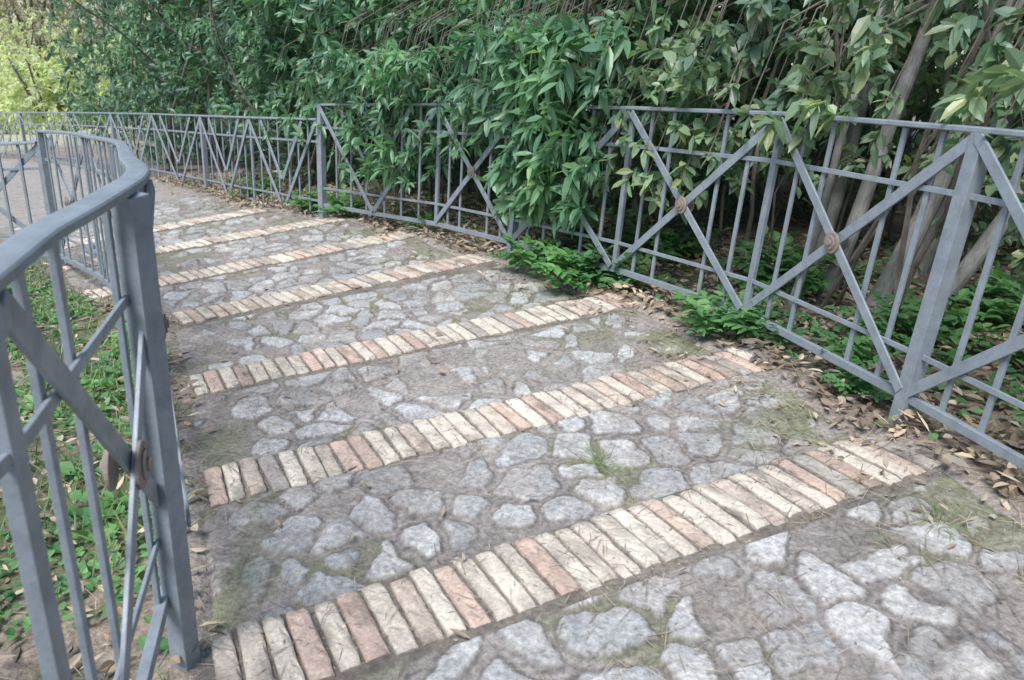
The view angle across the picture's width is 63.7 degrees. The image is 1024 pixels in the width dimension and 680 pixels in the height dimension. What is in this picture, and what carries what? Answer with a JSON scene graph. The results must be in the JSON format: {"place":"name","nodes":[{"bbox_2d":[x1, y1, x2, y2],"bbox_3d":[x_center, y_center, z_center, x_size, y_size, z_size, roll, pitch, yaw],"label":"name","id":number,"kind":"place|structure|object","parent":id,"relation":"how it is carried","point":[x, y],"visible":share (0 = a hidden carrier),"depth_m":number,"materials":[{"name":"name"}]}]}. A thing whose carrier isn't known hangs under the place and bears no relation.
{"place":"outdoors","nodes":[
{"label":"outdoors","id":0,"kind":"place"},
{"bbox_2d":[0,195,1023,679],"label":"cobbled path","id":1,"kind":"structure","parent":0,"point":[940,603],"depth_m":2.57,"materials":[{"name":"grey stone"}]},
{"bbox_2d":[64,208,268,248],"bbox_3d":[-3.224,-1.002,7.559,0.304,0.164,2.050,25,31,38],"label":"brick step edging","id":2,"kind":"object","parent":1,"relation":"on","point":[195,221],"visible":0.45,"depth_m":7.72,"materials":[{"name":"beige brick"}]},
{"bbox_2d":[62,216,345,270],"bbox_3d":[-2.475,-0.801,6.836,2.305,0.202,0.304,-15,30,-37],"label":"brick step edging","id":3,"kind":"object","parent":1,"relation":"on","point":[209,241],"visible":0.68,"depth_m":6.87,"materials":[{"name":"beige brick"}]},
{"bbox_2d":[83,231,416,297],"bbox_3d":[-1.781,-0.547,5.976,2.408,0.213,0.303,-14,30,-35],"label":"brick step edging","id":4,"kind":"object","parent":1,"relation":"on","point":[271,260],"visible":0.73,"depth_m":5.95,"materials":[{"name":"beige brick"}]},
{"bbox_2d":[172,254,492,324],"bbox_3d":[-1.049,-0.320,5.174,2.020,0.212,0.305,-12,29,-32],"label":"brick step edging","id":5,"kind":"object","parent":1,"relation":"on","point":[333,287],"visible":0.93,"depth_m":5.07,"materials":[{"name":"beige brick"}]},
{"bbox_2d":[189,293,637,395],"bbox_3d":[-0.402,0.007,4.096,2.254,0.269,0.308,-7,26,-25],"label":"brick step edging","id":6,"kind":"object","parent":1,"relation":"on","point":[467,329],"visible":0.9,"depth_m":4.01,"materials":[{"name":"beige brick"}]},
{"bbox_2d":[65,197,786,679],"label":"fallen leaves","id":7,"kind":"object","parent":1,"relation":"on","point":[457,631],"visible":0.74,"depth_m":2.78,"materials":[{"name":"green plant"}]},
{"bbox_2d":[204,348,771,508],"bbox_3d":[0.022,0.305,3.158,2.270,0.269,0.308,-7,26,-24],"label":"brick step edging","id":8,"kind":"object","parent":1,"relation":"on","point":[484,417],"visible":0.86,"depth_m":3.05,"materials":[{"name":"beige brick"}]},
{"bbox_2d":[66,197,1022,679],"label":"pine needles","id":9,"kind":"object","parent":1,"relation":"on","point":[530,471],"visible":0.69,"depth_m":2.80,"materials":[{"name":"brown plant"}]},
{"bbox_2d":[209,433,941,679],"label":"brick step edging","id":10,"kind":"object","parent":1,"relation":"on","point":[722,493],"visible":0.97,"depth_m":2.18,"materials":[{"name":"beige brick"}]},
{"bbox_2d":[560,437,628,478],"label":"grass tuft","id":11,"kind":"object","parent":1,"relation":"on","point":[603,464],"visible":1,"depth_m":2.76,"materials":[{"name":"green plant"}]},
{"bbox_2d":[900,488,983,540],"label":"grass tuft","id":12,"kind":"object","parent":1,"relation":"on","point":[932,507],"visible":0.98,"depth_m":2.29,"materials":[{"name":"green plant"}]},
{"bbox_2d":[0,0,1023,679],"bbox_3d":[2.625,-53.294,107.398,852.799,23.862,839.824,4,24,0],"label":"ground","id":13,"kind":"structure","parent":0,"point":[24,664],"depth_m":3.41,"materials":[{"name":"soil"}]},
{"bbox_2d":[0,141,48,256],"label":"metal fence","id":14,"kind":"object","parent":13,"relation":"on","point":[21,163],"visible":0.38,"depth_m":5.98,"materials":[{"name":"grey metal"}]},
{"bbox_2d":[0,44,97,130],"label":"sunlit bush","id":15,"kind":"object","parent":13,"relation":"on","point":[4,52],"visible":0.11,"depth_m":27.32,"materials":[{"name":"green plant"}]},
{"bbox_2d":[0,0,121,53],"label":"reddish tree","id":16,"kind":"object","parent":13,"relation":"on","point":[3,16],"visible":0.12,"depth_m":47.37,"materials":[{"name":"green plant"}]},
{"bbox_2d":[0,6,131,106],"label":"sunlit bush","id":17,"kind":"object","parent":13,"relation":"on","point":[31,39],"visible":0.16,"depth_m":31.41,"materials":[{"name":"green plant"}]},
{"bbox_2d":[0,41,133,134],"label":"sunlit bush","id":18,"kind":"object","parent":13,"relation":"on","point":[52,91],"visible":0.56,"depth_m":24.20,"materials":[{"name":"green plant"}]},
{"bbox_2d":[0,0,135,75],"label":"reddish tree","id":19,"kind":"object","parent":13,"relation":"on","point":[36,7],"visible":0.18,"depth_m":34.93,"materials":[{"name":"green plant"}]},
{"bbox_2d":[1,0,160,67],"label":"sunlit bush","id":20,"kind":"object","parent":13,"relation":"on","point":[84,3],"visible":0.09,"depth_m":38.80,"materials":[{"name":"green plant"}]},
{"bbox_2d":[0,260,172,652],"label":"clover patch","id":21,"kind":"object","parent":13,"relation":"on","point":[61,581],"visible":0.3,"depth_m":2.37,"materials":[{"name":"green plant"}]},
{"bbox_2d":[0,260,197,679],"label":"grass tufts","id":22,"kind":"object","parent":13,"relation":"on","point":[51,339],"visible":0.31,"depth_m":3.18,"materials":[{"name":"green plant"}]},
{"bbox_2d":[0,129,200,679],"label":"metal fence","id":23,"kind":"object","parent":13,"relation":"on","point":[122,206],"visible":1,"depth_m":1.39,"materials":[{"name":"grey metal"}]},
{"bbox_2d":[0,262,219,679],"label":"leaf litter","id":24,"kind":"object","parent":13,"relation":"on","point":[108,666],"visible":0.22,"depth_m":2.71,"materials":[{"name":"brown plant"}]},
{"bbox_2d":[0,259,261,679],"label":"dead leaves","id":25,"kind":"object","parent":13,"relation":"on","point":[142,518],"visible":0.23,"depth_m":2.47,"materials":[{"name":"brown plant"}]},
{"bbox_2d":[71,1,216,121],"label":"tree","id":26,"kind":"object","parent":13,"relation":"on","point":[126,68],"visible":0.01,"depth_m":27.79,"materials":[{"name":"green plant"}]},
{"bbox_2d":[39,0,272,141],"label":"background tree","id":27,"kind":"object","parent":13,"relation":"on","point":[81,54],"visible":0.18,"depth_m":19.61,"materials":[{"name":"green plant"}]},
{"bbox_2d":[0,112,319,217],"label":"metal fence","id":28,"kind":"object","parent":13,"relation":"on","point":[200,125],"visible":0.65,"depth_m":9.67,"materials":[{"name":"grey metal"}]},
{"bbox_2d":[73,0,434,191],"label":"evergreen hedge","id":29,"kind":"object","parent":13,"relation":"on","point":[238,9],"visible":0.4,"depth_m":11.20,"materials":[{"name":"green plant"}]},
{"bbox_2d":[224,170,283,196],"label":"acanthus plant","id":30,"kind":"object","parent":13,"relation":"on","point":[260,186],"visible":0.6,"depth_m":9.16,"materials":[{"name":"green plant"}]},
{"bbox_2d":[158,0,416,153],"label":"background tree","id":31,"kind":"object","parent":13,"relation":"on","point":[192,134],"visible":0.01,"depth_m":14.79,"materials":[{"name":"green plant"}]},
{"bbox_2d":[282,184,335,212],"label":"acanthus plant","id":32,"kind":"object","parent":13,"relation":"on","point":[297,200],"visible":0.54,"depth_m":7.98,"materials":[{"name":"green plant"}]},
{"bbox_2d":[307,183,371,215],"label":"acanthus plant","id":33,"kind":"object","parent":13,"relation":"on","point":[339,203],"visible":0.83,"depth_m":7.45,"materials":[{"name":"green plant"}]},
{"bbox_2d":[209,0,495,211],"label":"laurel shrub","id":34,"kind":"object","parent":13,"relation":"on","point":[319,19],"visible":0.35,"depth_m":7.96,"materials":[{"name":"green plant"}]},
{"bbox_2d":[259,3,382,146],"bbox_3d":[-1.670,-2.371,7.565,0.814,1.466,1.798,-13,29,-34],"label":"laurel bough","id":35,"kind":"object","parent":34,"relation":"attached to","point":[309,110],"visible":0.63,"depth_m":7.57,"materials":[{"name":"green plant"}]},
{"bbox_2d":[327,88,381,184],"bbox_3d":[-1.985,-4.700,8.883,2.118,6.104,3.719,-16,31,-38],"label":"grey bark tree","id":36,"kind":"object","parent":13,"relation":"on","point":[343,160],"visible":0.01,"depth_m":9.67,"materials":[{"name":"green plant"}]},
{"bbox_2d":[401,209,445,228],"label":"acanthus plant","id":37,"kind":"object","parent":13,"relation":"on","point":[420,218],"visible":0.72,"depth_m":6.74,"materials":[{"name":"green plant"}]},
{"bbox_2d":[46,199,1022,679],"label":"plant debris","id":38,"kind":"object","parent":13,"relation":"on","point":[510,455],"visible":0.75,"depth_m":2.62,"materials":[{"name":"brown plant"}]},
{"bbox_2d":[485,229,583,275],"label":"acanthus plant","id":39,"kind":"object","parent":13,"relation":"on","point":[513,258],"visible":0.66,"depth_m":5.21,"materials":[{"name":"green plant"}]},
{"bbox_2d":[339,0,746,169],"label":"background tree","id":40,"kind":"object","parent":13,"relation":"on","point":[456,78],"depth_m":10.94,"materials":[{"name":"green plant"}]},
{"bbox_2d":[73,202,1014,679],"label":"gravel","id":41,"kind":"structure","parent":13,"relation":"on","point":[487,490],"depth_m":2.67,"materials":[{"name":"grey gravel"}]},
{"bbox_2d":[189,178,943,439],"bbox_3d":[-0.775,-0.768,6.332,1.176,1.783,12.438,-11,28,-31],"label":"ivy growth","id":42,"kind":"object","parent":13,"relation":"on","point":[930,435],"visible":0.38,"depth_m":4.27,"materials":[{"name":"green plant"}]},
{"bbox_2d":[523,233,623,291],"bbox_3d":[0.288,-0.493,4.922,0.740,0.296,0.640,23,30,36],"label":"acanthus plant","id":43,"kind":"object","parent":13,"relation":"on","point":[572,274],"visible":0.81,"depth_m":4.82,"materials":[{"name":"green plant"}]},
{"bbox_2d":[152,178,1023,632],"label":"fallen leaves","id":44,"kind":"object","parent":13,"relation":"on","point":[722,394],"visible":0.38,"depth_m":3.04,"materials":[{"name":"brown plant"}]},
{"bbox_2d":[153,169,1023,552],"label":"leaf litter","id":45,"kind":"object","parent":13,"relation":"on","point":[1010,471],"visible":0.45,"depth_m":4.00,"materials":[{"name":"brown plant"}]},
{"bbox_2d":[534,200,645,242],"bbox_3d":[0.674,-0.868,6.134,1.079,0.280,0.740,-10,28,-30],"label":"acanthus plant","id":46,"kind":"object","parent":13,"relation":"on","point":[593,221],"visible":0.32,"depth_m":6.18,"materials":[{"name":"green plant"}]},
{"bbox_2d":[179,167,1023,421],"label":"undergrowth","id":47,"kind":"object","parent":13,"relation":"on","point":[836,327],"visible":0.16,"depth_m":4.77,"materials":[{"name":"green plant"}]},
{"bbox_2d":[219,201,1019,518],"bbox_3d":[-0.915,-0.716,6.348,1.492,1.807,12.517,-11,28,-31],"label":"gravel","id":48,"kind":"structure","parent":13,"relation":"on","point":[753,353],"depth_m":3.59,"materials":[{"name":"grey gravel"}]},
{"bbox_2d":[309,0,934,243],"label":"laurel shrub","id":49,"kind":"object","parent":13,"relation":"on","point":[687,228],"visible":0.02,"depth_m":6.60,"materials":[{"name":"green plant"}]},
{"bbox_2d":[568,249,676,290],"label":"acanthus plant","id":50,"kind":"object","parent":13,"relation":"on","point":[629,280],"visible":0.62,"depth_m":4.74,"materials":[{"name":"green plant"}]},
{"bbox_2d":[240,164,1023,354],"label":"leaf litter","id":51,"kind":"object","parent":13,"relation":"on","point":[896,240],"visible":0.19,"depth_m":6.20,"materials":[{"name":"brown plant"}]},
{"bbox_2d":[377,0,905,248],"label":"laurel shrub","id":52,"kind":"object","parent":13,"relation":"on","point":[470,6],"visible":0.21,"depth_m":5.38,"materials":[{"name":"green plant"}]},
{"bbox_2d":[402,0,641,160],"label":"laurel bough","id":53,"kind":"object","parent":52,"relation":"attached to","point":[471,95],"visible":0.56,"depth_m":5.38,"materials":[{"name":"green plant"}]},
{"bbox_2d":[604,214,729,264],"bbox_3d":[0.967,-0.639,5.293,0.852,0.311,0.985,9,24,11],"label":"acanthus plant","id":54,"kind":"object","parent":13,"relation":"on","point":[668,245],"visible":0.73,"depth_m":5.32,"materials":[{"name":"green plant"}]},
{"bbox_2d":[317,103,1023,469],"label":"metal fence","id":55,"kind":"object","parent":13,"relation":"on","point":[979,161],"visible":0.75,"depth_m":3.15,"materials":[{"name":"grey metal"}]},
{"bbox_2d":[318,0,485,194],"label":"laurel bough","id":56,"kind":"object","parent":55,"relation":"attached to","point":[381,59],"visible":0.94,"depth_m":6.41,"materials":[{"name":"green plant"}]},
{"bbox_2d":[473,0,663,238],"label":"laurel bough","id":57,"kind":"object","parent":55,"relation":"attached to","point":[533,184],"visible":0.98,"depth_m":4.76,"materials":[{"name":"green plant"}]},
{"bbox_2d":[657,9,787,217],"bbox_3d":[1.738,-3.853,5.839,3.976,6.049,2.261,4,24,0],"label":"grey bark tree","id":58,"kind":"object","parent":13,"relation":"on","point":[708,207],"visible":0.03,"depth_m":6.50,"materials":[{"name":"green plant"}]},
{"bbox_2d":[670,284,781,337],"bbox_3d":[0.992,-0.137,3.957,0.569,0.211,0.443,14,26,21],"label":"acanthus plant","id":59,"kind":"object","parent":13,"relation":"on","point":[701,306],"visible":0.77,"depth_m":3.93,"materials":[{"name":"green plant"}]},
{"bbox_2d":[713,298,819,347],"bbox_3d":[1.113,-0.055,3.690,0.386,0.210,0.406,4,24,0],"label":"acanthus plant","id":60,"kind":"object","parent":13,"relation":"on","point":[753,328],"visible":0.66,"depth_m":3.73,"materials":[{"name":"green plant"}]},
{"bbox_2d":[716,226,894,302],"bbox_3d":[1.640,-0.436,4.600,1.175,0.354,0.849,-4,25,-17],"label":"acanthus plant","id":61,"kind":"object","parent":13,"relation":"on","point":[812,284],"visible":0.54,"depth_m":4.52,"materials":[{"name":"green plant"}]},
{"bbox_2d":[605,0,1023,338],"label":"oval leaf shrub","id":62,"kind":"object","parent":13,"relation":"on","point":[914,21],"visible":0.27,"depth_m":4.19,"materials":[{"name":"green plant"}]},
{"bbox_2d":[558,0,828,224],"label":"oval leaf bough","id":63,"kind":"object","parent":62,"relation":"attached to","point":[681,83],"visible":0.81,"depth_m":4.13,"materials":[{"name":"green plant"}]},
{"bbox_2d":[675,0,1023,176],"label":"oval leaf bough","id":64,"kind":"object","parent":62,"relation":"attached to","point":[865,35],"visible":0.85,"depth_m":3.17,"materials":[{"name":"green plant"}]},
{"bbox_2d":[924,12,1023,232],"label":"oval leaf bough","id":65,"kind":"object","parent":62,"relation":"attached to","point":[1007,83],"visible":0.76,"depth_m":2.57,"materials":[{"name":"green plant"}]},
{"bbox_2d":[628,1,1023,206],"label":"background tree","id":66,"kind":"object","parent":13,"relation":"on","point":[911,148],"depth_m":7.57,"materials":[{"name":"green plant"}]},
{"bbox_2d":[786,321,900,369],"bbox_3d":[1.373,0.033,3.374,0.410,0.161,0.363,20,28,31],"label":"acanthus plant","id":67,"kind":"object","parent":13,"relation":"on","point":[858,348],"visible":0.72,"depth_m":3.39,"materials":[{"name":"green plant"}]},
{"bbox_2d":[816,351,893,402],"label":"acanthus plant","id":68,"kind":"object","parent":13,"relation":"on","point":[861,384],"visible":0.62,"depth_m":3.14,"materials":[{"name":"green plant"}]},
{"bbox_2d":[719,0,1023,274],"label":"oval leaf shrub","id":69,"kind":"object","parent":13,"relation":"on","point":[1007,237],"visible":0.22,"depth_m":4.54,"materials":[{"name":"green plant"}]},
{"bbox_2d":[745,2,1023,216],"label":"oval leaf shrub","id":70,"kind":"object","parent":13,"relation":"on","point":[867,128],"visible":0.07,"depth_m":6.14,"materials":[{"name":"green plant"}]},
{"bbox_2d":[772,287,1010,365],"bbox_3d":[1.710,-0.076,3.595,0.917,0.310,0.861,4,24,0],"label":"acanthus plant","id":71,"kind":"object","parent":13,"relation":"on","point":[904,317],"visible":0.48,"depth_m":3.60,"materials":[{"name":"green plant"}]},
{"bbox_2d":[785,0,1023,309],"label":"grey bark tree","id":72,"kind":"object","parent":13,"relation":"on","point":[971,262],"visible":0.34,"depth_m":3.99,"materials":[{"name":"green plant"}]},
{"bbox_2d":[812,0,1023,274],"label":"grey bark tree","id":73,"kind":"object","parent":13,"relation":"on","point":[839,191],"visible":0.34,"depth_m":4.72,"materials":[{"name":"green plant"}]},
{"bbox_2d":[907,306,1023,375],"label":"acanthus plant","id":74,"kind":"object","parent":13,"relation":"on","point":[1019,355],"visible":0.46,"depth_m":3.37,"materials":[{"name":"green plant"}]},
{"bbox_2d":[941,261,1023,331],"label":"acanthus plant","id":75,"kind":"object","parent":13,"relation":"on","point":[1007,283],"visible":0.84,"depth_m":3.75,"materials":[{"name":"green plant"}]},
{"bbox_2d":[979,349,1023,404],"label":"acanthus plant","id":76,"kind":"object","parent":13,"relation":"on","point":[1018,389],"visible":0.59,"depth_m":3.02,"materials":[{"name":"green plant"}]},
{"bbox_2d":[1004,392,1023,428],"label":"acanthus plant","id":77,"kind":"object","parent":13,"relation":"on","point":[1019,417],"visible":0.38,"depth_m":2.65,"materials":[{"name":"green plant"}]}
]}

